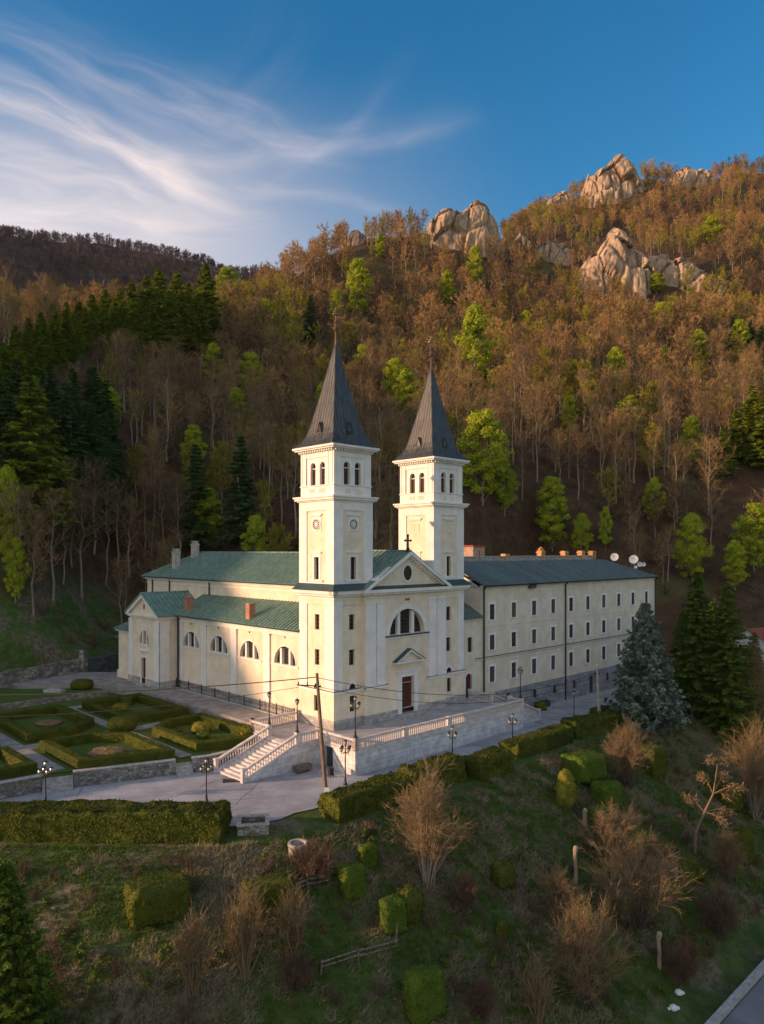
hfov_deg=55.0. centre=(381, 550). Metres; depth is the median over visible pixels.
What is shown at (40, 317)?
conifer
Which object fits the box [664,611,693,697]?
conifer
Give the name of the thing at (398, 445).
bare tree
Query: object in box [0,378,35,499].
conifer
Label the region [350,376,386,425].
bare tree
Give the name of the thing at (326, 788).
utility pole
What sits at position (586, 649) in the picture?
window
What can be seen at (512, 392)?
bare tree
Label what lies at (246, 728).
topiary
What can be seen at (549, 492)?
green tree
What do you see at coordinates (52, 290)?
bare tree
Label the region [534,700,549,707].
stone planter
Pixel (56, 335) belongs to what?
conifer
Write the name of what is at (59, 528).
bare tree
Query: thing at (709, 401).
bare tree
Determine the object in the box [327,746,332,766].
cellar door
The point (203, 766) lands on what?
street lamp
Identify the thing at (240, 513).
conifer
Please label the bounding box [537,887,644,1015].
bare shrub
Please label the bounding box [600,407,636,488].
bare tree
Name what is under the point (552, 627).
window
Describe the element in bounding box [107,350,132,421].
bare tree
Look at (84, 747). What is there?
lawn grass
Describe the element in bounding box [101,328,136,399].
bare tree
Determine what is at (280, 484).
bare tree
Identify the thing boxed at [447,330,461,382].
bare tree
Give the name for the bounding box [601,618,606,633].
window
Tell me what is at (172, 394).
bare tree
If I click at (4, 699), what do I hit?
lawn
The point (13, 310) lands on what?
bare tree
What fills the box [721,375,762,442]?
bare tree
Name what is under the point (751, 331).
conifer
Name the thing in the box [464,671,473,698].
link door
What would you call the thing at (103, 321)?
conifer
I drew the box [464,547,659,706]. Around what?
monastery
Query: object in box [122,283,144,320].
conifer
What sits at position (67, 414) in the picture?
conifer
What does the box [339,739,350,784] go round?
street lamp
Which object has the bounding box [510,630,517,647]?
window
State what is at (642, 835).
topiary
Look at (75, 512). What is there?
bare tree
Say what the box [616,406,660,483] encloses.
bare tree
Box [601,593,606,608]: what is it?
window
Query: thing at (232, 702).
iron railing
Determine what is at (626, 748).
bare shrub
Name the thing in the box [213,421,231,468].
bare tree
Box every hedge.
[0,704,94,742]
[0,745,38,779]
[0,798,232,844]
[38,731,175,769]
[81,693,188,721]
[151,712,252,751]
[317,771,412,823]
[397,751,466,794]
[463,745,512,781]
[498,723,573,760]
[560,710,623,739]
[589,703,620,713]
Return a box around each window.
[385,604,429,638]
[488,602,495,620]
[488,632,495,650]
[488,664,495,683]
[510,600,517,617]
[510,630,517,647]
[510,660,517,678]
[531,599,537,615]
[531,627,537,644]
[531,656,537,674]
[550,597,555,613]
[550,625,556,641]
[550,653,556,670]
[568,596,573,611]
[568,622,573,638]
[568,650,573,666]
[585,594,590,609]
[585,620,590,635]
[585,647,590,663]
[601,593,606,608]
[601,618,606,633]
[601,644,606,660]
[616,592,620,606]
[616,617,621,630]
[616,642,621,656]
[631,591,635,604]
[644,590,648,602]
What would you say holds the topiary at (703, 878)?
on the ground at (26, 639)
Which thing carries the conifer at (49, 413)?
on the ground at (26, 639)
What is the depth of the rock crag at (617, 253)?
325.27 m
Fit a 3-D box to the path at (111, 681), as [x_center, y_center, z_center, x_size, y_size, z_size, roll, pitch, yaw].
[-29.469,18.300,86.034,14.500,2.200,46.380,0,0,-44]
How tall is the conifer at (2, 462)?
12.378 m
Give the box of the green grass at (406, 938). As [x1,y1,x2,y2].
[0,714,763,1023]
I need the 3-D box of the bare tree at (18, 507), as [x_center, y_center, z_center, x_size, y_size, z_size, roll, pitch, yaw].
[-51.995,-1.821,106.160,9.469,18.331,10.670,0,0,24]
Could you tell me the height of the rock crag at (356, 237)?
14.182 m
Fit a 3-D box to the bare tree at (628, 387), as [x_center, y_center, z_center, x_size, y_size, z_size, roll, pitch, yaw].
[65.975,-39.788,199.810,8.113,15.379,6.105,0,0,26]
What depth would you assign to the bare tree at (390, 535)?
129.53 m
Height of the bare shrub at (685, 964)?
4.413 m
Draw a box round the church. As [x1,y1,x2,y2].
[114,308,472,730]
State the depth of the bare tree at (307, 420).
153.67 m
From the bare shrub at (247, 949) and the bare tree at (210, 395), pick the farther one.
the bare tree at (210, 395)
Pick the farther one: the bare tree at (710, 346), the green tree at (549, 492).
the bare tree at (710, 346)
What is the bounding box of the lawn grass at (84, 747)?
[2,703,230,787]
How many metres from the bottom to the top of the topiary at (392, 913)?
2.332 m
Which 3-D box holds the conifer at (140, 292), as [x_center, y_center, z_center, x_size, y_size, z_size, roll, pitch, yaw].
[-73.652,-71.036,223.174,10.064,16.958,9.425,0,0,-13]
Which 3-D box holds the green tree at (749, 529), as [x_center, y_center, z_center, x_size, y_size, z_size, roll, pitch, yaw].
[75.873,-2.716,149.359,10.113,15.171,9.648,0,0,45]
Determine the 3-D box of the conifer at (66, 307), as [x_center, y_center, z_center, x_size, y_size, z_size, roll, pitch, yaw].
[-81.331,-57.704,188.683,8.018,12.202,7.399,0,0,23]
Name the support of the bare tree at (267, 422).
on the ground at (26, 639)
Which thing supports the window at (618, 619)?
in the monastery
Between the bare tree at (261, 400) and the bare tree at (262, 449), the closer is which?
the bare tree at (262, 449)
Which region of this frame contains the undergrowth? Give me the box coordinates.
[12,735,763,1023]
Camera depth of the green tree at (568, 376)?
224.89 m
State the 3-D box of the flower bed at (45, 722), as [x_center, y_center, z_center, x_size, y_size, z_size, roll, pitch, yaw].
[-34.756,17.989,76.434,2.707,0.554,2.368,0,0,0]
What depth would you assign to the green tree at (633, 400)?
192.47 m
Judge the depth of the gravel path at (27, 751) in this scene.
67.84 m
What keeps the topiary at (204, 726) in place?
on the garden lawn at (146, 732)
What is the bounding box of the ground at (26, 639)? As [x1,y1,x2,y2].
[0,173,763,1023]
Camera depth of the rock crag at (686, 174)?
473.12 m
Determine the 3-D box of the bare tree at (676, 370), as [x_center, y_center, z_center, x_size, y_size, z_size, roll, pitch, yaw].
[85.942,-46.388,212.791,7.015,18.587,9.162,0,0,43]
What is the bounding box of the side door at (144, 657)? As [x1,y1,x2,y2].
[136,649,147,686]
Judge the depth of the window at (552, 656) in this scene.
97.80 m
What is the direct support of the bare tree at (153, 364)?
on the ground at (26, 639)
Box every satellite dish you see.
[610,553,618,562]
[629,555,637,567]
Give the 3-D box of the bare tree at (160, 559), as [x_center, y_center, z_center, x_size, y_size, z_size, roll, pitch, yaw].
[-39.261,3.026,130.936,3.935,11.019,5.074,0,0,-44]
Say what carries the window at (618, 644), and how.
in the monastery
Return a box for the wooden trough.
[292,762,312,773]
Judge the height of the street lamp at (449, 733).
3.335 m
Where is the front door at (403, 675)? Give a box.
[396,668,425,719]
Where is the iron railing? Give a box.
[175,678,294,719]
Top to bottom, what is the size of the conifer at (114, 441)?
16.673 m
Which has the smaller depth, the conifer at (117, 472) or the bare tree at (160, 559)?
the bare tree at (160, 559)
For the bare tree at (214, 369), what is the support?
on the ground at (26, 639)
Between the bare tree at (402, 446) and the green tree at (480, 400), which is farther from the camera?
the green tree at (480, 400)
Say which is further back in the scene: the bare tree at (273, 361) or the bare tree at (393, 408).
the bare tree at (273, 361)
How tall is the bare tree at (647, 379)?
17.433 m
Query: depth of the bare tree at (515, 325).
241.20 m
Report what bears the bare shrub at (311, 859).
on the ground at (26, 639)
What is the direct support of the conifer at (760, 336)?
on the ground at (26, 639)
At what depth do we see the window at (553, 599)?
97.80 m
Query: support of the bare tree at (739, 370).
on the ground at (26, 639)
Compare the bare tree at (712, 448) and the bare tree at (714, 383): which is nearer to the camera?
the bare tree at (712, 448)
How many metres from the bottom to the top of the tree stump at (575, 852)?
3.148 m
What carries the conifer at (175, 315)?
on the ground at (26, 639)
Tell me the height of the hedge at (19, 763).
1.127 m
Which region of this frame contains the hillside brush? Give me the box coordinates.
[23,349,763,648]
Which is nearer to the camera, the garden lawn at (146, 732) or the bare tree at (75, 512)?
the garden lawn at (146, 732)
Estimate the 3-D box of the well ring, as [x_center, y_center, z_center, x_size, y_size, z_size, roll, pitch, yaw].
[-5.519,19.871,48.190,1.360,1.350,1.360,0,0,0]
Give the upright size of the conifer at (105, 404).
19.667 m
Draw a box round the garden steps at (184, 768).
[176,757,192,776]
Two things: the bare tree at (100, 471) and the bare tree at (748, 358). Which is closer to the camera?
the bare tree at (100, 471)
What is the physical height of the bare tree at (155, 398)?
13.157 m
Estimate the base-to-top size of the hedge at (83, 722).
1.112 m
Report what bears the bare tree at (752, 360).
on the ground at (26, 639)
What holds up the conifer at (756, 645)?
on the ground at (26, 639)
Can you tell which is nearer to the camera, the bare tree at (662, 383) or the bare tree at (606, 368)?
the bare tree at (662, 383)
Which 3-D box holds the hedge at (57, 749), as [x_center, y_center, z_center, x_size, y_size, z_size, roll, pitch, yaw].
[-24.642,17.715,65.363,7.806,1.099,11.485,0,0,-44]
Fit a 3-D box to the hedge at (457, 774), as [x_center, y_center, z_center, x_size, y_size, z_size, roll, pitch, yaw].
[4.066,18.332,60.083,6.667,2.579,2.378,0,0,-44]
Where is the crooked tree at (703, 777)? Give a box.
[673,754,748,854]
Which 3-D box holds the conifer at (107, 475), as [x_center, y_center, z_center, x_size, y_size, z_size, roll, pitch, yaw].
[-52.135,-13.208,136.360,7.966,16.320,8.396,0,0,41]
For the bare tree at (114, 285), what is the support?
on the ground at (26, 639)
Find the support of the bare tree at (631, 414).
on the ground at (26, 639)
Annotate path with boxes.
[0,705,191,771]
[11,672,290,726]
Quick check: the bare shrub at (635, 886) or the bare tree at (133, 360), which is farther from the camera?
the bare tree at (133, 360)
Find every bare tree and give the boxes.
[0,258,18,330]
[0,276,12,325]
[0,280,27,349]
[0,281,25,341]
[0,298,36,344]
[0,479,61,598]
[9,502,61,617]
[17,485,84,601]
[24,279,42,326]
[30,292,59,327]
[31,269,56,315]
[37,291,59,314]
[38,273,66,314]
[41,279,63,316]
[49,456,97,567]
[49,509,77,584]
[51,281,69,323]
[54,357,87,409]
[56,481,123,598]
[81,456,115,554]
[86,332,107,376]
[88,481,127,584]
[97,478,142,566]
[99,558,133,623]
[101,277,126,300]
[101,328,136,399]
[104,329,152,412]
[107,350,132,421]
[110,326,132,394]
[111,551,141,616]
[113,490,149,576]
[121,384,144,451]
[122,368,154,435]
[123,443,148,505]
[124,342,143,393]
[128,334,147,387]
[132,516,164,570]
[136,427,172,524]
[139,358,162,415]
[141,339,169,380]
[141,421,165,474]
[141,466,184,548]
[142,391,168,431]
[144,362,170,429]
[147,421,172,510]
[147,526,185,569]
[148,379,192,460]
[150,357,164,417]
[154,466,197,558]
[155,347,182,428]
[155,539,170,568]
[159,343,177,413]
[161,334,189,395]
[167,349,197,419]
[176,441,211,524]
[191,342,206,400]
[194,371,225,448]
[197,385,227,458]
[202,355,225,417]
[208,440,230,513]
[209,388,236,450]
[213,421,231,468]
[222,424,253,490]
[226,344,246,382]
[227,361,245,388]
[241,402,271,468]
[244,427,262,489]
[248,378,274,417]
[249,392,278,467]
[253,419,271,480]
[253,419,281,505]
[254,375,278,407]
[254,477,279,536]
[255,324,289,366]
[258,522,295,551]
[260,352,285,411]
[260,406,284,482]
[266,455,292,522]
[267,393,295,460]
[268,433,305,536]
[269,428,296,499]
[283,420,307,485]
[284,412,312,442]
[285,365,302,418]
[285,393,306,435]
[292,420,310,455]
[298,400,317,432]
[300,403,314,423]
[301,343,327,395]
[301,390,317,418]
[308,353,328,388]
[321,358,329,381]
[345,354,385,427]
[345,359,360,395]
[349,318,370,352]
[350,375,374,410]
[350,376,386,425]
[353,398,361,416]
[357,407,371,439]
[361,392,405,482]
[362,337,377,391]
[363,418,378,447]
[366,409,389,475]
[371,445,399,538]
[371,481,387,549]
[372,341,396,390]
[374,334,397,385]
[377,519,397,549]
[378,473,399,548]
[383,394,408,470]
[386,409,408,472]
[388,407,407,457]
[389,339,404,366]
[390,423,406,484]
[392,433,408,467]
[398,406,417,444]
[400,418,412,449]
[404,350,429,381]
[405,336,425,364]
[406,395,419,426]
[407,392,420,432]
[412,369,452,403]
[412,384,424,410]
[420,338,441,364]
[437,363,459,410]
[438,384,457,430]
[444,344,474,402]
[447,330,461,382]
[448,395,468,450]
[449,401,473,452]
[451,363,487,436]
[455,388,476,450]
[470,386,497,454]
[476,388,504,441]
[479,401,507,444]
[485,382,516,448]
[492,367,515,430]
[492,369,529,445]
[493,395,520,452]
[498,408,516,452]
[500,344,531,394]
[504,426,541,500]
[505,327,524,361]
[505,367,533,442]
[505,396,527,461]
[506,319,524,347]
[508,344,537,414]
[509,346,529,400]
[517,388,557,482]
[518,384,548,462]
[523,337,543,394]
[526,375,561,455]
[537,345,557,402]
[538,333,561,369]
[542,316,561,345]
[545,426,570,482]
[547,345,562,399]
[556,416,582,478]
[560,343,587,391]
[566,359,580,408]
[566,423,590,498]
[573,360,599,402]
[573,368,591,429]
[576,385,600,451]
[579,379,606,439]
[581,414,618,485]
[582,316,611,351]
[590,385,613,438]
[594,363,613,410]
[594,367,625,432]
[594,373,610,426]
[594,404,611,458]
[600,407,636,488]
[605,438,627,502]
[609,378,636,408]
[611,323,627,367]
[612,354,643,395]
[612,396,647,480]
[612,439,640,502]
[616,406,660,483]
[617,367,637,399]
[619,528,651,570]
[620,504,646,568]
[622,316,651,377]
[628,336,647,384]
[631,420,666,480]
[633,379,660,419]
[637,363,654,420]
[640,425,665,494]
[643,336,661,388]
[644,368,668,427]
[649,357,675,415]
[651,362,671,421]
[654,382,677,442]
[654,406,682,474]
[654,442,691,522]
[655,377,670,417]
[656,393,690,467]
[659,522,677,581]
[667,336,692,385]
[668,362,691,395]
[674,438,695,501]
[674,480,699,513]
[684,366,709,415]
[686,377,700,414]
[688,390,704,453]
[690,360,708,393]
[691,432,735,510]
[694,475,732,552]
[695,408,716,479]
[700,390,719,426]
[702,331,721,377]
[703,377,719,437]
[705,381,721,441]
[707,340,731,371]
[707,395,732,448]
[710,356,737,393]
[714,363,731,397]
[716,373,752,424]
[716,384,739,428]
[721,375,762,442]
[724,361,755,400]
[728,350,761,399]
[730,371,753,431]
[736,339,763,388]
[736,347,763,383]
[737,367,754,396]
[748,487,763,519]
[750,378,763,399]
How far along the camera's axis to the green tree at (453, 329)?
267.24 m
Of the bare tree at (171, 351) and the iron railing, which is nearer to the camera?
the iron railing
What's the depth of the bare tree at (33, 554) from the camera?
106.11 m
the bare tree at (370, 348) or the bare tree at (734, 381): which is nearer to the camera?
the bare tree at (734, 381)
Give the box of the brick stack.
[464,545,485,580]
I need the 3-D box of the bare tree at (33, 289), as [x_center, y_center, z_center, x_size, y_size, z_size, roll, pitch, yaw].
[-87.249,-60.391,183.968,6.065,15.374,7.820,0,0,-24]
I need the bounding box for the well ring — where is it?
[288,838,307,862]
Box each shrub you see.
[168,896,221,996]
[211,871,280,984]
[267,871,315,955]
[275,947,319,996]
[278,831,344,886]
[381,752,478,888]
[443,866,480,912]
[460,972,503,1022]
[508,944,561,1023]
[529,853,588,926]
[536,701,546,710]
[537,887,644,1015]
[563,796,660,866]
[574,833,705,936]
[600,712,656,789]
[627,832,684,888]
[649,926,713,991]
[686,872,746,939]
[703,822,753,884]
[710,706,763,821]
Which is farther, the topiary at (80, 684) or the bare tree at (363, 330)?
the bare tree at (363, 330)
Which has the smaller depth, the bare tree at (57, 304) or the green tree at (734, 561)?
the green tree at (734, 561)
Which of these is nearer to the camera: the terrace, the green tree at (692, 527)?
the terrace
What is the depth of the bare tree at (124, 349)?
170.26 m
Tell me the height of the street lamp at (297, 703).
3.055 m
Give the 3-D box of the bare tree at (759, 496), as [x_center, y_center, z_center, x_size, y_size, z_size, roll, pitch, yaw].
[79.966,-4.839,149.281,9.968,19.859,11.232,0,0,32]
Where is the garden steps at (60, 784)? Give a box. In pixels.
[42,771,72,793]
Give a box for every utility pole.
[297,673,329,792]
[594,664,600,711]
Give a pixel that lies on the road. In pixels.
(749, 1009)
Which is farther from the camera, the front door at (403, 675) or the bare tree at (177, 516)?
the bare tree at (177, 516)
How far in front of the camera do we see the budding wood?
273.09 m
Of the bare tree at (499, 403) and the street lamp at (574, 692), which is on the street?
the street lamp at (574, 692)
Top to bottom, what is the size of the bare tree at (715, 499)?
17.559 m
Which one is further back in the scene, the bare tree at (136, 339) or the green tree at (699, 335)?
the green tree at (699, 335)
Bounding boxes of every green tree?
[0,464,24,563]
[2,537,31,602]
[100,386,124,418]
[180,424,208,477]
[189,487,224,538]
[200,342,223,380]
[215,266,242,291]
[225,387,246,431]
[235,351,265,399]
[239,513,268,551]
[251,298,278,334]
[313,381,322,406]
[327,289,345,324]
[343,257,373,314]
[353,342,371,389]
[374,233,386,259]
[380,356,405,402]
[390,368,421,423]
[439,269,456,304]
[446,327,459,357]
[453,301,496,396]
[456,408,514,505]
[466,246,482,285]
[470,394,488,414]
[491,458,520,514]
[502,353,521,381]
[519,310,534,341]
[534,475,570,551]
[559,396,579,434]
[560,358,574,390]
[571,512,593,550]
[597,505,613,550]
[606,346,628,390]
[612,395,645,437]
[641,477,666,521]
[649,271,666,293]
[649,302,670,337]
[655,344,672,375]
[670,512,714,580]
[673,415,709,466]
[686,329,712,370]
[699,216,723,245]
[721,539,749,590]
[728,319,751,359]
[728,501,763,571]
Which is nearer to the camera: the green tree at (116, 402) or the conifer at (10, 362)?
the conifer at (10, 362)
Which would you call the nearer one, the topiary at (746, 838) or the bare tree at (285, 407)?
the topiary at (746, 838)
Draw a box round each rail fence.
[296,866,328,892]
[320,924,397,975]
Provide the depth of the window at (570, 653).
100.88 m
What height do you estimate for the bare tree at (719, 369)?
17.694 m
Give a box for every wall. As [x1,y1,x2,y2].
[0,659,81,688]
[0,690,109,709]
[0,773,42,799]
[73,758,175,787]
[88,654,118,671]
[191,746,249,772]
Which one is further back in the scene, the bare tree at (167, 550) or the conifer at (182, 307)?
the conifer at (182, 307)
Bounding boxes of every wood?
[0,151,763,591]
[0,223,293,317]
[7,158,763,508]
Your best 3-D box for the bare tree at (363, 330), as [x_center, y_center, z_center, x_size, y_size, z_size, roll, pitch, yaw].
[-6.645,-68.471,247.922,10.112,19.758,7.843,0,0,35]
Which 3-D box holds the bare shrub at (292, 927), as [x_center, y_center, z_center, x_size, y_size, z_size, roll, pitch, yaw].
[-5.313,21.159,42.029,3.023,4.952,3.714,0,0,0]
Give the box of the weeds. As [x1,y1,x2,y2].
[15,747,763,1023]
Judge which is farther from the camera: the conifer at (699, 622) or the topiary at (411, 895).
the conifer at (699, 622)
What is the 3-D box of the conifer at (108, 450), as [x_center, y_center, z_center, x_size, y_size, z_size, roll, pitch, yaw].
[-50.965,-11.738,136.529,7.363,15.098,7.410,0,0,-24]
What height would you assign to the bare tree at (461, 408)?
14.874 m
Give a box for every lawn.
[0,688,102,703]
[0,693,254,780]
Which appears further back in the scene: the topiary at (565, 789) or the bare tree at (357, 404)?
the bare tree at (357, 404)
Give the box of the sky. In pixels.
[0,0,763,275]
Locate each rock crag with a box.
[342,229,369,246]
[420,199,503,260]
[509,233,533,249]
[535,240,574,265]
[540,190,572,215]
[578,227,655,298]
[578,258,587,277]
[580,154,644,207]
[648,253,729,294]
[667,166,717,186]
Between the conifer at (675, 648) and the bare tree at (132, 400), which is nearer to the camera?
the conifer at (675, 648)
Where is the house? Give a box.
[736,627,763,665]
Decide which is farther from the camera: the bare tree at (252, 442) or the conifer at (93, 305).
the conifer at (93, 305)
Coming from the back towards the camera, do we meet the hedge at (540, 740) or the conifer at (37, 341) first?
the conifer at (37, 341)
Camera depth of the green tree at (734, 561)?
143.38 m
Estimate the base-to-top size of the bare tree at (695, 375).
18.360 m
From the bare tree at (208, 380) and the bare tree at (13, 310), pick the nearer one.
the bare tree at (13, 310)
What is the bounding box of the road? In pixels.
[722,976,763,1023]
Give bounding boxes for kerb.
[705,960,763,1023]
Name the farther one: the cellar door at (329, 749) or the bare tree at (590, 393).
the bare tree at (590, 393)
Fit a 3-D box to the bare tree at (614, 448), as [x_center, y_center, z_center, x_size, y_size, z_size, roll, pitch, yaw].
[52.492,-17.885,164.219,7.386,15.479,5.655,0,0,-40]
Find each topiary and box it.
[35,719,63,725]
[40,725,54,729]
[70,678,93,689]
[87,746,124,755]
[107,714,137,731]
[111,702,128,710]
[120,695,134,705]
[123,871,190,930]
[174,728,182,732]
[191,720,212,732]
[196,731,209,739]
[238,871,295,921]
[239,724,252,734]
[337,860,366,903]
[357,841,378,870]
[377,893,407,935]
[394,884,424,925]
[400,961,447,1023]
[489,860,515,890]
[495,918,509,941]
[553,768,577,809]
[560,749,606,783]
[582,804,609,830]
[589,779,622,809]
[624,828,651,854]
[639,744,667,778]
[671,852,697,888]
[696,865,709,886]
[719,784,743,813]
[733,825,754,865]
[737,709,762,749]
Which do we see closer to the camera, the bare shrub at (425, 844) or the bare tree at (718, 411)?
the bare shrub at (425, 844)
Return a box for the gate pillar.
[78,649,87,671]
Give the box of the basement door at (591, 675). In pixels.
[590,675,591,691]
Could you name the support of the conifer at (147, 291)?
on the ground at (26, 639)
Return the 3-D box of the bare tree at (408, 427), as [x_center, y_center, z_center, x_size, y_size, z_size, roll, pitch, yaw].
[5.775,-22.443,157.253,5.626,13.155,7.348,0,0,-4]
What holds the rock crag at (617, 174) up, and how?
on the ground at (26, 639)
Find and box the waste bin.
[327,766,333,777]
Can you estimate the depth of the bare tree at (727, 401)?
191.74 m
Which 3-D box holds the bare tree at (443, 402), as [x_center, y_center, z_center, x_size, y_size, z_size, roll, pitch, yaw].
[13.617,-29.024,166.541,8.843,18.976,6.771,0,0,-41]
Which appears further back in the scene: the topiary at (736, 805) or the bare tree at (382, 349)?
the bare tree at (382, 349)
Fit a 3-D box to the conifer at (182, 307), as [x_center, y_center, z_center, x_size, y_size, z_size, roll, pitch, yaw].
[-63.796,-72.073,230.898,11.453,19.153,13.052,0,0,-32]
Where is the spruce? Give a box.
[603,603,693,733]
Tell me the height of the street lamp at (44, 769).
3.335 m
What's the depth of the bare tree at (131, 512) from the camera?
132.15 m
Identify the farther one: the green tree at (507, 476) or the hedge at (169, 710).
the green tree at (507, 476)
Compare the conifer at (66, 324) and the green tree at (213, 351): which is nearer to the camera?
the conifer at (66, 324)
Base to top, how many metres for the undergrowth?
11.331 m
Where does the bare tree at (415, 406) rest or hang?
on the ground at (26, 639)
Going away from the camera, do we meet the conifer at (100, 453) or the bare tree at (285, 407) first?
the conifer at (100, 453)
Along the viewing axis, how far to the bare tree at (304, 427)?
145.48 m
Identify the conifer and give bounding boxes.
[0,342,21,403]
[0,375,85,539]
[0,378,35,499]
[0,443,26,518]
[0,447,19,515]
[0,858,69,1023]
[4,359,38,441]
[5,324,31,375]
[5,350,21,393]
[11,347,33,402]
[14,332,40,387]
[19,318,46,367]
[29,326,52,379]
[32,312,61,363]
[32,370,48,435]
[37,368,73,452]
[38,406,69,486]
[39,322,63,373]
[43,380,75,452]
[46,304,67,349]
[47,382,98,505]
[48,318,71,368]
[59,302,80,344]
[59,312,84,359]
[61,460,99,541]
[62,368,85,439]
[67,403,118,531]
[74,301,85,339]
[78,367,103,415]
[79,367,97,416]
[83,440,123,532]
[85,420,123,515]
[86,294,99,340]
[88,308,104,352]
[88,415,118,505]
[94,428,127,517]
[95,380,126,473]
[96,303,118,353]
[98,289,112,333]
[100,413,129,510]
[100,437,122,518]
[101,448,127,523]
[104,411,132,492]
[106,408,130,490]
[106,419,127,490]
[107,302,129,356]
[110,287,127,338]
[113,301,138,353]
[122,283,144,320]
[124,299,149,353]
[134,300,153,351]
[135,289,147,316]
[138,275,163,335]
[142,300,166,353]
[150,268,176,335]
[152,290,183,351]
[159,290,189,353]
[169,273,194,335]
[169,444,221,548]
[174,291,199,350]
[181,291,206,349]
[183,282,209,336]
[191,292,215,350]
[194,264,227,340]
[211,436,268,549]
[293,522,298,551]
[300,295,322,343]
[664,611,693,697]
[669,571,731,721]
[682,598,736,702]
[692,585,763,741]
[711,428,742,478]
[721,619,763,725]
[726,409,749,461]
[727,317,735,349]
[730,385,763,466]
[740,320,756,353]
[740,396,763,471]
[747,632,763,723]
[754,325,763,364]
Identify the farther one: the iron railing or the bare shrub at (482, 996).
the iron railing
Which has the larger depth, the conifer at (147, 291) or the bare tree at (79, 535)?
the conifer at (147, 291)
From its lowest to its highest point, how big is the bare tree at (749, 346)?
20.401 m
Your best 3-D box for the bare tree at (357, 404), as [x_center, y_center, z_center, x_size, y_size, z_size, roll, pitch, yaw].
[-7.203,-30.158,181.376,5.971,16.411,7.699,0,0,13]
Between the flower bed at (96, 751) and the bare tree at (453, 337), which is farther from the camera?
the bare tree at (453, 337)
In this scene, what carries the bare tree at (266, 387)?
on the ground at (26, 639)
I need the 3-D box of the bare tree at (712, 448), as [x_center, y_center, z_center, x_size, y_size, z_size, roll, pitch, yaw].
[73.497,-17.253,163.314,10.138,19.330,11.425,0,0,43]
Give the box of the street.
[0,683,685,825]
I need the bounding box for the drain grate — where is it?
[223,778,239,782]
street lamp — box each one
[37,760,53,799]
[199,757,212,801]
[267,691,271,723]
[295,698,298,732]
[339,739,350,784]
[350,695,360,737]
[447,725,456,752]
[508,713,516,737]
[517,666,522,697]
[572,691,575,715]
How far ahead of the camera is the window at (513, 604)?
91.81 m
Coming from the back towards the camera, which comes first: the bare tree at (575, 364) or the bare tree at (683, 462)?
the bare tree at (575, 364)
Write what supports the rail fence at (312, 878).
on the ground at (26, 639)
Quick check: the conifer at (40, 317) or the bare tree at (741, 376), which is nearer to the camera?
the conifer at (40, 317)
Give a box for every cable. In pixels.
[0,677,315,694]
[0,687,297,716]
[320,672,596,694]
[321,676,595,703]
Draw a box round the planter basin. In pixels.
[236,813,269,835]
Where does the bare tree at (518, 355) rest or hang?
on the ground at (26, 639)
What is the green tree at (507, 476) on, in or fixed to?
on the ground at (26, 639)
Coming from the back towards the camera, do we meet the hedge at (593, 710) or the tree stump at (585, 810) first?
the hedge at (593, 710)
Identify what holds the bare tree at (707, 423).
on the ground at (26, 639)
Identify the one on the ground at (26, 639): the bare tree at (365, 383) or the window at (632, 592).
the bare tree at (365, 383)
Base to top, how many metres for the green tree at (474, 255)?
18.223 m
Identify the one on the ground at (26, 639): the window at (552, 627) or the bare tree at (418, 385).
the bare tree at (418, 385)
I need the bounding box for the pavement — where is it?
[526,688,616,710]
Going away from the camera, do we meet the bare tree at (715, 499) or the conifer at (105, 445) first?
the conifer at (105, 445)
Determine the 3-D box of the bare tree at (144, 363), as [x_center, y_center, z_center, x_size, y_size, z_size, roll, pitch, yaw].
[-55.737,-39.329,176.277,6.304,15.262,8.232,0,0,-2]
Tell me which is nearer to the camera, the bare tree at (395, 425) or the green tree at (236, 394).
the bare tree at (395, 425)
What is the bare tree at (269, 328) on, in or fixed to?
on the ground at (26, 639)
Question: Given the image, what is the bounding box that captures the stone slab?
[43,688,65,692]
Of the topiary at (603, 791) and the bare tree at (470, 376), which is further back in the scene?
the bare tree at (470, 376)
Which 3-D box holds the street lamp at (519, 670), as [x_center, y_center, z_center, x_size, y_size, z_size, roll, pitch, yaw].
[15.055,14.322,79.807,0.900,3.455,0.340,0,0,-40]
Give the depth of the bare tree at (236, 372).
208.58 m
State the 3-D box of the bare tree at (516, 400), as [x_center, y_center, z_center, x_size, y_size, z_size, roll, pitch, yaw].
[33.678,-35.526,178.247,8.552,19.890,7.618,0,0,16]
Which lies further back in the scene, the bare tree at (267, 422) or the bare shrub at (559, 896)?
the bare tree at (267, 422)
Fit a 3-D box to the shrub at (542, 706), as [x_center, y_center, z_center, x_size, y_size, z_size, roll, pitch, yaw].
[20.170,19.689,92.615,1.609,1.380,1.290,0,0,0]
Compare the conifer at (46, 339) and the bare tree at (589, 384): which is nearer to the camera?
the conifer at (46, 339)
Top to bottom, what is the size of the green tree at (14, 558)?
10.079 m
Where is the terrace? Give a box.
[213,689,540,783]
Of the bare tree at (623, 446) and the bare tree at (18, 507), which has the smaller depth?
the bare tree at (18, 507)
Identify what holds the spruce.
on the ground at (26, 639)
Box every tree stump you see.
[573,845,578,884]
[582,808,587,834]
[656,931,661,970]
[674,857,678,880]
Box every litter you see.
[667,1004,679,1011]
[675,989,684,995]
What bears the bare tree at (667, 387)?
on the ground at (26, 639)
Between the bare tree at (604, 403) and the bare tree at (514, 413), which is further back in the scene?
the bare tree at (604, 403)
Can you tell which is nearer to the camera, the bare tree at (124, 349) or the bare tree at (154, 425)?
the bare tree at (154, 425)

